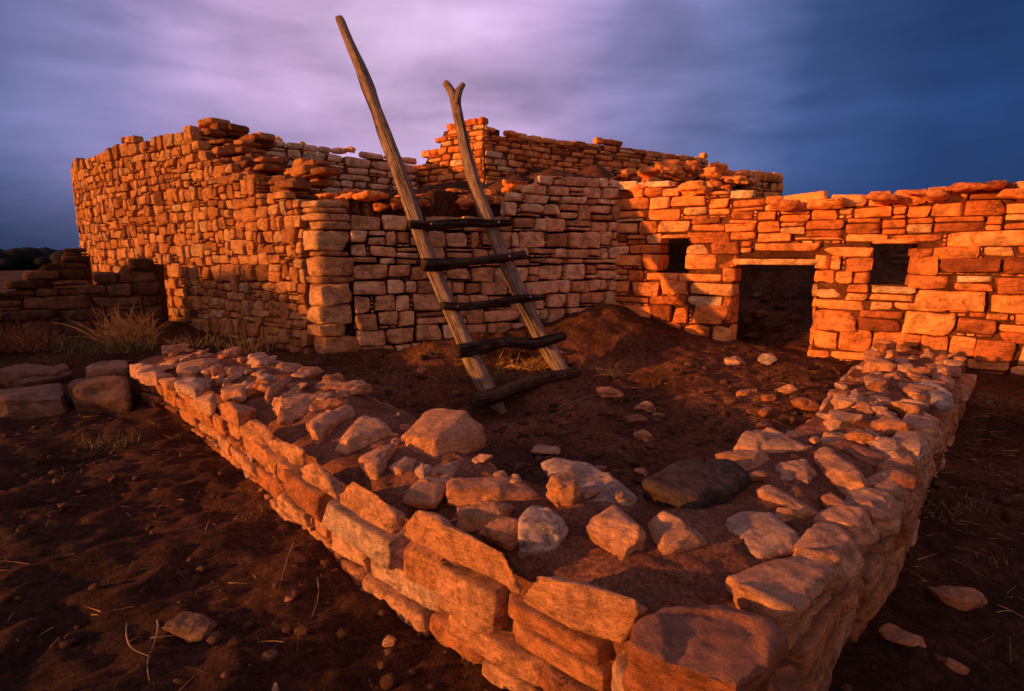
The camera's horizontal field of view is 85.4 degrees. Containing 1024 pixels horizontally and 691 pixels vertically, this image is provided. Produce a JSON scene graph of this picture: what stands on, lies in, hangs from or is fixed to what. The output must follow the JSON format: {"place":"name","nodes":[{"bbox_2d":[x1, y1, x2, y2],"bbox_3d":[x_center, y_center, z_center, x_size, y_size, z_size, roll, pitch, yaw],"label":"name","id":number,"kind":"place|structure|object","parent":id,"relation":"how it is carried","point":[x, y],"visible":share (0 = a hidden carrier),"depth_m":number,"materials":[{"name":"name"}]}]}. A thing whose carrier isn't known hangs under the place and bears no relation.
{"place":"outdoors","nodes":[
{"label":"outdoors","id":0,"kind":"place"},
{"bbox_2d":[0,165,1023,690],"bbox_3d":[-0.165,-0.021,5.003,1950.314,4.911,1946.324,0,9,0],"label":"ground","id":1,"kind":"structure","parent":0,"point":[56,595],"depth_m":3.21,"materials":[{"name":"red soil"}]},
{"bbox_2d":[0,320,67,352],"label":"dry bush","id":2,"kind":"object","parent":1,"relation":"on","point":[11,342],"visible":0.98,"depth_m":6.58,"materials":[{"name":"plant"}]},
{"bbox_2d":[0,383,68,419],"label":"stone slab","id":3,"kind":"structure","parent":1,"relation":"on","point":[34,402],"depth_m":4.81,"materials":[{"name":"stone"}]},
{"bbox_2d":[0,247,80,270],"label":"treeline","id":4,"kind":"object","parent":1,"relation":"on","point":[26,258],"visible":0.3,"depth_m":49.24,"materials":[{"name":"plant"}]},
{"bbox_2d":[12,371,72,387],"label":"stone slab","id":5,"kind":"structure","parent":1,"relation":"on","point":[64,378],"depth_m":5.53,"materials":[{"name":"stone"}]},
{"bbox_2d":[0,363,59,388],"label":"stone slab","id":6,"kind":"structure","parent":5,"relation":"on","point":[9,375],"depth_m":5.59,"materials":[{"name":"stone"}]},
{"bbox_2d":[0,248,93,311],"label":"ruined wall","id":7,"kind":"structure","parent":1,"relation":"on","point":[66,276],"depth_m":8.65,"materials":[{"name":"brown stone"}]},
{"bbox_2d":[0,258,168,335],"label":"ruined wall","id":8,"kind":"structure","parent":1,"relation":"on","point":[126,285],"depth_m":7.66,"materials":[{"name":"brown stone"}]},
{"bbox_2d":[38,327,159,354],"bbox_3d":[-5.084,-0.093,6.781,1.412,0.307,0.981,0,9,0],"label":"grass clump","id":9,"kind":"object","parent":1,"relation":"on","point":[127,348],"visible":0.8,"depth_m":6.66,"materials":[{"name":"plant"}]},
{"bbox_2d":[67,375,131,416],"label":"stone slab","id":10,"kind":"structure","parent":1,"relation":"on","point":[110,395],"depth_m":4.94,"materials":[{"name":"stone"}]},
{"bbox_2d":[84,359,128,379],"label":"stone slab","id":11,"kind":"structure","parent":10,"relation":"on","point":[109,368],"depth_m":5.23,"materials":[{"name":"stone"}]},
{"bbox_2d":[75,429,144,450],"bbox_3d":[-3.104,0.715,4.268,0.496,0.128,0.345,0,9,0],"label":"grass clump","id":12,"kind":"object","parent":1,"relation":"on","point":[115,445],"visible":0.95,"depth_m":4.25,"materials":[{"name":"plant"}]},
{"bbox_2d":[54,294,181,346],"bbox_3d":[-4.929,-0.322,6.993,1.452,0.635,1.155,-4,10,-21],"label":"grass clump","id":13,"kind":"object","parent":1,"relation":"on","point":[110,330],"visible":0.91,"depth_m":6.91,"materials":[{"name":"plant"}]},
{"bbox_2d":[143,330,224,347],"bbox_3d":[-4.149,-0.109,7.095,1.005,0.252,0.705,0,9,0],"label":"grass clump","id":14,"kind":"object","parent":1,"relation":"on","point":[186,340],"visible":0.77,"depth_m":7.07,"materials":[{"name":"plant"}]},
{"bbox_2d":[162,611,216,642],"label":"loose stone","id":15,"kind":"object","parent":1,"relation":"on","point":[188,626],"visible":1,"depth_m":2.18,"materials":[{"name":"stone"}]},
{"bbox_2d":[70,117,356,353],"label":"curved wall","id":16,"kind":"structure","parent":1,"relation":"on","point":[217,232],"depth_m":7.71,"materials":[{"name":"brown stone"}]},
{"bbox_2d":[205,323,279,353],"bbox_3d":[-3.248,-0.112,6.712,0.809,0.401,0.802,-7,11,-35],"label":"grass clump","id":17,"kind":"object","parent":1,"relation":"on","point":[256,347],"visible":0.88,"depth_m":6.76,"materials":[{"name":"plant"}]},
{"bbox_2d":[228,503,280,524],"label":"grass clump","id":18,"kind":"object","parent":1,"relation":"on","point":[252,513],"visible":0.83,"depth_m":3.16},
{"bbox_2d":[202,136,417,192],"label":"wall","id":19,"kind":"structure","parent":1,"relation":"on","point":[370,171],"depth_m":9.52,"materials":[{"name":"beige stone"}]},
{"bbox_2d":[382,635,395,646],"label":"loose stone","id":20,"kind":"object","parent":1,"relation":"on","point":[389,641],"visible":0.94,"depth_m":2.16,"materials":[{"name":"stone"}]},
{"bbox_2d":[335,15,581,413],"bbox_3d":[-0.780,-2.019,6.882,1.530,4.894,4.189,-6,11,-31],"label":"pole ladder","id":21,"kind":"object","parent":1,"relation":"on","point":[468,350],"visible":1,"depth_m":6.29,"materials":[{"name":"brown wood"}]},
{"bbox_2d":[301,176,620,353],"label":"house wall","id":22,"kind":"structure","parent":1,"relation":"on","point":[373,289],"depth_m":6.87,"materials":[{"name":"brown stone"}]},
{"bbox_2d":[315,193,340,198],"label":"loose stone","id":23,"kind":"object","parent":22,"relation":"on","point":[328,195],"visible":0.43,"depth_m":6.59,"materials":[{"name":"stone"}]},
{"bbox_2d":[352,190,388,201],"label":"loose stone","id":24,"kind":"object","parent":22,"relation":"on","point":[367,195],"visible":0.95,"depth_m":6.45,"materials":[{"name":"stone"}]},
{"bbox_2d":[373,202,389,211],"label":"loose stone","id":25,"kind":"object","parent":22,"relation":"on","point":[379,207],"visible":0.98,"depth_m":6.58,"materials":[{"name":"stone"}]},
{"bbox_2d":[389,198,402,210],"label":"loose stone","id":26,"kind":"object","parent":22,"relation":"on","point":[395,203],"visible":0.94,"depth_m":6.58,"materials":[{"name":"stone"}]},
{"bbox_2d":[455,197,473,205],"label":"loose stone","id":27,"kind":"object","parent":22,"relation":"on","point":[463,201],"visible":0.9,"depth_m":6.78,"materials":[{"name":"stone"}]},
{"bbox_2d":[489,196,504,204],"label":"loose stone","id":28,"kind":"object","parent":22,"relation":"on","point":[498,200],"visible":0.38,"depth_m":7.22,"materials":[{"name":"stone"}]},
{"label":"loose stone","id":29,"kind":"object","parent":22,"relation":"on","visible":0},
{"bbox_2d":[502,179,527,187],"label":"loose stone","id":30,"kind":"object","parent":29,"relation":"on","point":[508,183],"visible":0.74,"depth_m":7.44,"materials":[{"name":"stone"}]},
{"bbox_2d":[431,354,525,391],"bbox_3d":[-0.343,0.295,6.120,1.180,0.354,0.974,0,9,0],"label":"dead weed","id":31,"kind":"object","parent":1,"relation":"on","point":[498,376],"visible":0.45,"depth_m":6.03,"materials":[{"name":"plant"}]},
{"bbox_2d":[0,327,1023,690],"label":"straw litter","id":32,"kind":"object","parent":1,"relation":"on","point":[524,463],"visible":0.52,"depth_m":3.75,"materials":[{"name":"plant"}]},
{"bbox_2d":[489,350,549,372],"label":"dead weed","id":33,"kind":"object","parent":1,"relation":"on","point":[525,363],"visible":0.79,"depth_m":6.29,"materials":[{"name":"plant"}]},
{"bbox_2d":[531,444,560,454],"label":"loose stone","id":34,"kind":"object","parent":1,"relation":"on","point":[543,449],"visible":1,"depth_m":3.82,"materials":[{"name":"stone"}]},
{"bbox_2d":[129,339,976,690],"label":"wall","id":35,"kind":"structure","parent":1,"relation":"on","point":[573,607],"depth_m":2.33,"materials":[{"name":"stone"}]},
{"bbox_2d":[272,390,317,424],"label":"loose stone","id":36,"kind":"object","parent":35,"relation":"on","point":[290,407],"visible":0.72,"depth_m":3.60,"materials":[{"name":"stone"}]},
{"bbox_2d":[306,405,355,445],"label":"loose stone","id":37,"kind":"object","parent":35,"relation":"on","point":[320,428],"visible":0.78,"depth_m":3.23,"materials":[{"name":"stone"}]},
{"bbox_2d":[335,415,392,453],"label":"loose stone","id":38,"kind":"object","parent":35,"relation":"on","point":[362,432],"visible":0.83,"depth_m":3.04,"materials":[{"name":"stone"}]},
{"bbox_2d":[358,444,396,479],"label":"loose stone","id":39,"kind":"object","parent":35,"relation":"on","point":[373,464],"visible":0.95,"depth_m":2.70,"materials":[{"name":"stone"}]},
{"bbox_2d":[389,457,422,475],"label":"loose stone","id":40,"kind":"object","parent":35,"relation":"on","point":[401,466],"visible":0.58,"depth_m":2.66,"materials":[{"name":"stone"}]},
{"bbox_2d":[403,460,460,508],"bbox_3d":[-0.342,0.619,2.552,0.179,0.084,0.486,2,10,13],"label":"loose stone","id":41,"kind":"object","parent":35,"relation":"on","point":[424,495],"visible":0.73,"depth_m":2.38,"materials":[{"name":"stone"}]},
{"bbox_2d":[401,408,485,458],"bbox_3d":[-0.386,0.483,3.066,0.441,0.197,0.484,5,11,28],"label":"boulder","id":42,"kind":"object","parent":35,"relation":"on","point":[435,433],"visible":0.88,"depth_m":2.96,"materials":[{"name":"stone"}]},
{"bbox_2d":[457,499,514,532],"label":"loose stone","id":43,"kind":"object","parent":35,"relation":"on","point":[477,517],"visible":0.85,"depth_m":2.16,"materials":[{"name":"stone"}]},
{"bbox_2d":[444,476,538,506],"bbox_3d":[-0.095,0.633,2.422,0.423,0.110,0.217,0,9,0],"label":"loose stone","id":44,"kind":"object","parent":35,"relation":"on","point":[461,491],"visible":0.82,"depth_m":2.35,"materials":[{"name":"stone"}]},
{"bbox_2d":[478,516,518,551],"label":"loose stone","id":45,"kind":"object","parent":35,"relation":"on","point":[502,532],"visible":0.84,"depth_m":2.02,"materials":[{"name":"stone"}]},
{"bbox_2d":[518,505,568,558],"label":"loose stone","id":46,"kind":"object","parent":35,"relation":"on","point":[541,529],"visible":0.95,"depth_m":1.99,"materials":[{"name":"stone"}]},
{"bbox_2d":[546,469,582,506],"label":"loose stone","id":47,"kind":"object","parent":35,"relation":"on","point":[564,488],"visible":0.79,"depth_m":2.27,"materials":[{"name":"stone"}]},
{"bbox_2d":[541,457,636,505],"bbox_3d":[0.332,0.620,2.529,0.288,0.091,0.530,-5,10,-26],"label":"loose stone","id":48,"kind":"object","parent":35,"relation":"on","point":[608,485],"visible":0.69,"depth_m":2.49,"materials":[{"name":"stone"}]},
{"bbox_2d":[586,505,645,560],"bbox_3d":[0.384,0.679,2.014,0.200,0.144,0.262,-6,11,-31],"label":"loose stone","id":49,"kind":"object","parent":35,"relation":"on","point":[616,530],"visible":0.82,"depth_m":1.95,"materials":[{"name":"stone"}]},
{"bbox_2d":[648,511,706,554],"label":"loose stone","id":50,"kind":"object","parent":35,"relation":"on","point":[670,533],"visible":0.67,"depth_m":1.93,"materials":[{"name":"stone"}]},
{"bbox_2d":[642,459,750,509],"bbox_3d":[0.835,0.615,2.470,0.556,0.133,0.330,-9,13,-42],"label":"loose stone","id":51,"kind":"object","parent":35,"relation":"on","point":[695,484],"visible":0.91,"depth_m":2.36,"materials":[{"name":"stone"}]},
{"bbox_2d":[622,604,788,690],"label":"corner slab","id":52,"kind":"structure","parent":35,"relation":"on","point":[718,647],"depth_m":1.39,"materials":[{"name":"stone"}]},
{"bbox_2d":[715,449,768,470],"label":"loose stone","id":53,"kind":"object","parent":35,"relation":"on","point":[745,459],"visible":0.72,"depth_m":2.74,"materials":[{"name":"stone"}]},
{"bbox_2d":[725,511,799,558],"bbox_3d":[0.919,0.698,2.041,0.289,0.094,0.248,-3,10,-19],"label":"loose stone","id":54,"kind":"object","parent":35,"relation":"on","point":[764,535],"visible":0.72,"depth_m":1.99,"materials":[{"name":"stone"}]},
{"bbox_2d":[733,427,811,452],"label":"loose stone","id":55,"kind":"object","parent":35,"relation":"on","point":[770,440],"visible":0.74,"depth_m":2.93,"materials":[{"name":"stone"}]},
{"bbox_2d":[725,547,841,649],"bbox_3d":[0.894,0.764,1.724,0.477,0.148,0.242,-4,10,-24],"label":"loose stone","id":56,"kind":"object","parent":35,"relation":"on","point":[790,596],"visible":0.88,"depth_m":1.67,"materials":[{"name":"stone"}]},
{"bbox_2d":[755,485,817,519],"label":"loose stone","id":57,"kind":"object","parent":35,"relation":"on","point":[773,494],"visible":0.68,"depth_m":2.27,"materials":[{"name":"stone"}]},
{"bbox_2d":[775,459,816,483],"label":"loose stone","id":58,"kind":"object","parent":35,"relation":"on","point":[803,470],"visible":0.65,"depth_m":2.58,"materials":[{"name":"stone"}]},
{"bbox_2d":[820,492,856,514],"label":"loose stone","id":59,"kind":"object","parent":35,"relation":"on","point":[829,499],"visible":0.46,"depth_m":2.27,"materials":[{"name":"stone"}]},
{"bbox_2d":[814,447,867,495],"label":"loose stone","id":60,"kind":"object","parent":35,"relation":"on","point":[844,476],"visible":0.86,"depth_m":2.55,"materials":[{"name":"stone"}]},
{"bbox_2d":[412,117,707,187],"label":"tower wall","id":61,"kind":"structure","parent":1,"relation":"on","point":[496,156],"depth_m":10.23,"materials":[{"name":"stone"}]},
{"bbox_2d":[578,364,630,380],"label":"dead weed","id":62,"kind":"object","parent":1,"relation":"on","point":[611,372],"visible":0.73,"depth_m":6.23,"materials":[{"name":"plant"}]},
{"bbox_2d":[596,387,623,397],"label":"loose stone","id":63,"kind":"object","parent":1,"relation":"on","point":[608,392],"visible":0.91,"depth_m":5.44,"materials":[{"name":"stone"}]},
{"bbox_2d":[624,414,647,423],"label":"loose stone","id":64,"kind":"object","parent":1,"relation":"on","point":[636,418],"visible":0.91,"depth_m":4.57,"materials":[{"name":"stone"}]},
{"bbox_2d":[634,430,654,441],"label":"loose stone","id":65,"kind":"object","parent":1,"relation":"on","point":[644,435],"visible":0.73,"depth_m":4.22,"materials":[{"name":"stone"}]},
{"bbox_2d":[633,401,655,411],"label":"loose stone","id":66,"kind":"object","parent":1,"relation":"on","point":[647,406],"visible":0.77,"depth_m":4.92,"materials":[{"name":"stone"}]},
{"bbox_2d":[659,159,680,172],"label":"loose stone","id":67,"kind":"object","parent":1,"relation":"on","point":[668,163],"visible":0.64,"depth_m":8.81,"materials":[{"name":"stone"}]},
{"bbox_2d":[664,166,684,178],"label":"loose stone","id":68,"kind":"object","parent":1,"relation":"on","point":[676,172],"visible":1,"depth_m":8.28,"materials":[{"name":"stone"}]},
{"bbox_2d":[698,174,705,178],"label":"loose stone","id":69,"kind":"object","parent":1,"relation":"on","point":[701,176],"visible":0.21,"depth_m":8.95,"materials":[{"name":"stone"}]},
{"bbox_2d":[704,162,727,173],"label":"loose stone","id":70,"kind":"object","parent":69,"relation":"on","point":[721,167],"visible":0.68,"depth_m":8.75,"materials":[{"name":"stone"}]},
{"bbox_2d":[720,183,733,190],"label":"loose stone","id":71,"kind":"object","parent":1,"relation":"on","point":[724,187],"visible":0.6,"depth_m":8.40,"materials":[{"name":"stone"}]},
{"bbox_2d":[706,179,723,190],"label":"loose stone","id":72,"kind":"object","parent":71,"relation":"on","point":[715,185],"visible":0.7,"depth_m":8.37,"materials":[{"name":"stone"}]},
{"bbox_2d":[704,167,719,178],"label":"loose stone","id":73,"kind":"object","parent":72,"relation":"on","point":[711,173],"visible":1,"depth_m":8.27,"materials":[{"name":"stone"}]},
{"bbox_2d":[723,356,744,365],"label":"loose stone","id":74,"kind":"object","parent":1,"relation":"on","point":[732,361],"visible":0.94,"depth_m":6.30,"materials":[{"name":"stone"}]},
{"bbox_2d":[724,175,749,184],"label":"loose stone","id":75,"kind":"object","parent":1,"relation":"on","point":[740,179],"visible":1,"depth_m":8.15,"materials":[{"name":"stone"}]},
{"bbox_2d":[736,389,756,396],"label":"loose stone","id":76,"kind":"object","parent":1,"relation":"on","point":[748,393],"visible":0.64,"depth_m":5.18,"materials":[{"name":"stone"}]},
{"bbox_2d":[743,332,759,338],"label":"loose stone","id":77,"kind":"object","parent":1,"relation":"on","point":[753,335],"visible":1,"depth_m":7.82,"materials":[{"name":"stone"}]},
{"bbox_2d":[733,169,783,196],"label":"wall","id":78,"kind":"structure","parent":1,"relation":"on","point":[769,184],"depth_m":9.32,"materials":[{"name":"stone"}]},
{"bbox_2d":[744,173,758,185],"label":"loose stone","id":79,"kind":"object","parent":78,"relation":"on","point":[753,180],"visible":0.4,"depth_m":8.75,"materials":[{"name":"stone"}]},
{"bbox_2d":[752,309,767,317],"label":"loose stone","id":80,"kind":"object","parent":1,"relation":"on","point":[760,313],"visible":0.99,"depth_m":8.22,"materials":[{"name":"stone"}]},
{"bbox_2d":[755,420,771,429],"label":"loose stone","id":81,"kind":"object","parent":1,"relation":"on","point":[762,425],"visible":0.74,"depth_m":4.34,"materials":[{"name":"stone"}]},
{"bbox_2d":[758,407,771,416],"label":"loose stone","id":82,"kind":"object","parent":1,"relation":"on","point":[764,412],"visible":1,"depth_m":4.63,"materials":[{"name":"stone"}]},
{"bbox_2d":[758,353,777,364],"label":"loose stone","id":83,"kind":"object","parent":1,"relation":"on","point":[767,358],"visible":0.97,"depth_m":6.31,"materials":[{"name":"stone"}]},
{"bbox_2d":[761,394,776,400],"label":"loose stone","id":84,"kind":"object","parent":1,"relation":"on","point":[768,397],"visible":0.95,"depth_m":4.99,"materials":[{"name":"stone"}]},
{"bbox_2d":[762,320,783,331],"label":"loose stone","id":85,"kind":"object","parent":1,"relation":"on","point":[769,326],"visible":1,"depth_m":7.90,"materials":[{"name":"stone"}]},
{"bbox_2d":[775,384,798,393],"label":"loose stone","id":86,"kind":"object","parent":1,"relation":"on","point":[788,389],"visible":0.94,"depth_m":5.13,"materials":[{"name":"stone"}]},
{"bbox_2d":[790,397,819,410],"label":"loose stone","id":87,"kind":"object","parent":1,"relation":"on","point":[804,403],"visible":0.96,"depth_m":4.75,"materials":[{"name":"stone"}]},
{"bbox_2d":[612,181,1023,374],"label":"doorway wall","id":88,"kind":"structure","parent":1,"relation":"on","point":[960,291],"depth_m":6.49,"materials":[{"name":"stone"}]},
{"bbox_2d":[626,184,648,193],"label":"loose stone","id":89,"kind":"object","parent":88,"relation":"on","point":[635,189],"visible":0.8,"depth_m":7.57,"materials":[{"name":"stone"}]},
{"bbox_2d":[678,180,712,195],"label":"loose stone","id":90,"kind":"object","parent":88,"relation":"on","point":[692,188],"visible":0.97,"depth_m":7.13,"materials":[{"name":"stone"}]},
{"bbox_2d":[770,199,802,211],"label":"loose stone","id":91,"kind":"object","parent":88,"relation":"on","point":[782,205],"visible":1,"depth_m":6.52,"materials":[{"name":"stone"}]},
{"bbox_2d":[805,197,845,209],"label":"loose stone","id":92,"kind":"object","parent":88,"relation":"on","point":[830,203],"visible":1,"depth_m":6.38,"materials":[{"name":"stone"}]},
{"bbox_2d":[864,192,904,203],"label":"loose stone","id":93,"kind":"object","parent":88,"relation":"on","point":[881,198],"visible":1,"depth_m":6.01,"materials":[{"name":"stone"}]},
{"bbox_2d":[906,188,949,200],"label":"loose stone","id":94,"kind":"object","parent":88,"relation":"on","point":[936,194],"visible":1,"depth_m":5.78,"materials":[{"name":"stone"}]},
{"bbox_2d":[947,180,1007,193],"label":"loose stone","id":95,"kind":"object","parent":88,"relation":"on","point":[963,187],"visible":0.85,"depth_m":5.62,"materials":[{"name":"stone"}]},
{"bbox_2d":[997,188,1023,198],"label":"loose stone","id":96,"kind":"object","parent":88,"relation":"on","point":[1017,193],"visible":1,"depth_m":5.48,"materials":[{"name":"stone"}]},
{"bbox_2d":[781,244,912,273],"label":"room wall","id":97,"kind":"structure","parent":1,"relation":"on","point":[896,255],"depth_m":8.85,"materials":[{"name":"stone"}]},
{"bbox_2d":[878,623,925,647],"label":"loose stone","id":98,"kind":"object","parent":1,"relation":"on","point":[890,632],"visible":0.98,"depth_m":2.10,"materials":[{"name":"stone"}]},
{"bbox_2d":[942,658,968,674],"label":"loose stone","id":99,"kind":"object","parent":1,"relation":"on","point":[960,668],"visible":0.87,"depth_m":2.00,"materials":[{"name":"stone"}]},
{"bbox_2d":[926,585,987,610],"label":"loose stone","id":100,"kind":"object","parent":1,"relation":"on","point":[964,598],"visible":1,"depth_m":2.36,"materials":[{"name":"stone"}]},
{"bbox_2d":[921,487,1006,517],"bbox_3d":[2.563,0.963,3.362,0.705,0.201,0.483,0,9,0],"label":"grass clump","id":101,"kind":"object","parent":1,"relation":"on","point":[946,505],"visible":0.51,"depth_m":3.29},
{"bbox_2d":[933,531,1019,579],"bbox_3d":[2.364,1.070,2.894,0.528,0.130,0.496,7,11,35],"label":"grass clump","id":102,"kind":"object","parent":1,"relation":"on","point":[986,556],"visible":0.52,"depth_m":2.77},
{"bbox_2d":[968,387,1022,408],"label":"grass clump","id":103,"kind":"object","parent":1,"relation":"on","point":[989,401],"visible":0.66,"depth_m":5.13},
{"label":"loose stone","id":104,"kind":"object","parent":1,"relation":"on","visible":0},
{"bbox_2d":[637,166,659,177],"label":"loose stone","id":105,"kind":"object","parent":104,"relation":"on","point":[645,171],"visible":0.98,"depth_m":8.57,"materials":[{"name":"stone"}]},
{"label":"loose stone","id":106,"kind":"object","parent":1,"relation":"on","visible":0},
{"bbox_2d":[681,160,700,170],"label":"loose stone","id":107,"kind":"object","parent":106,"relation":"on","point":[695,164],"visible":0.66,"depth_m":8.84,"materials":[{"name":"stone"}]},
{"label":"loose stone","id":108,"kind":"object","parent":1,"relation":"on","visible":0},
{"bbox_2d":[611,174,632,180],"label":"loose stone","id":109,"kind":"object","parent":108,"relation":"on","point":[621,177],"visible":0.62,"depth_m":8.16,"materials":[{"name":"stone"}]},
{"bbox_2d":[0,0,1023,249],"label":"sky","id":110,"kind":"structure","parent":0,"point":[842,97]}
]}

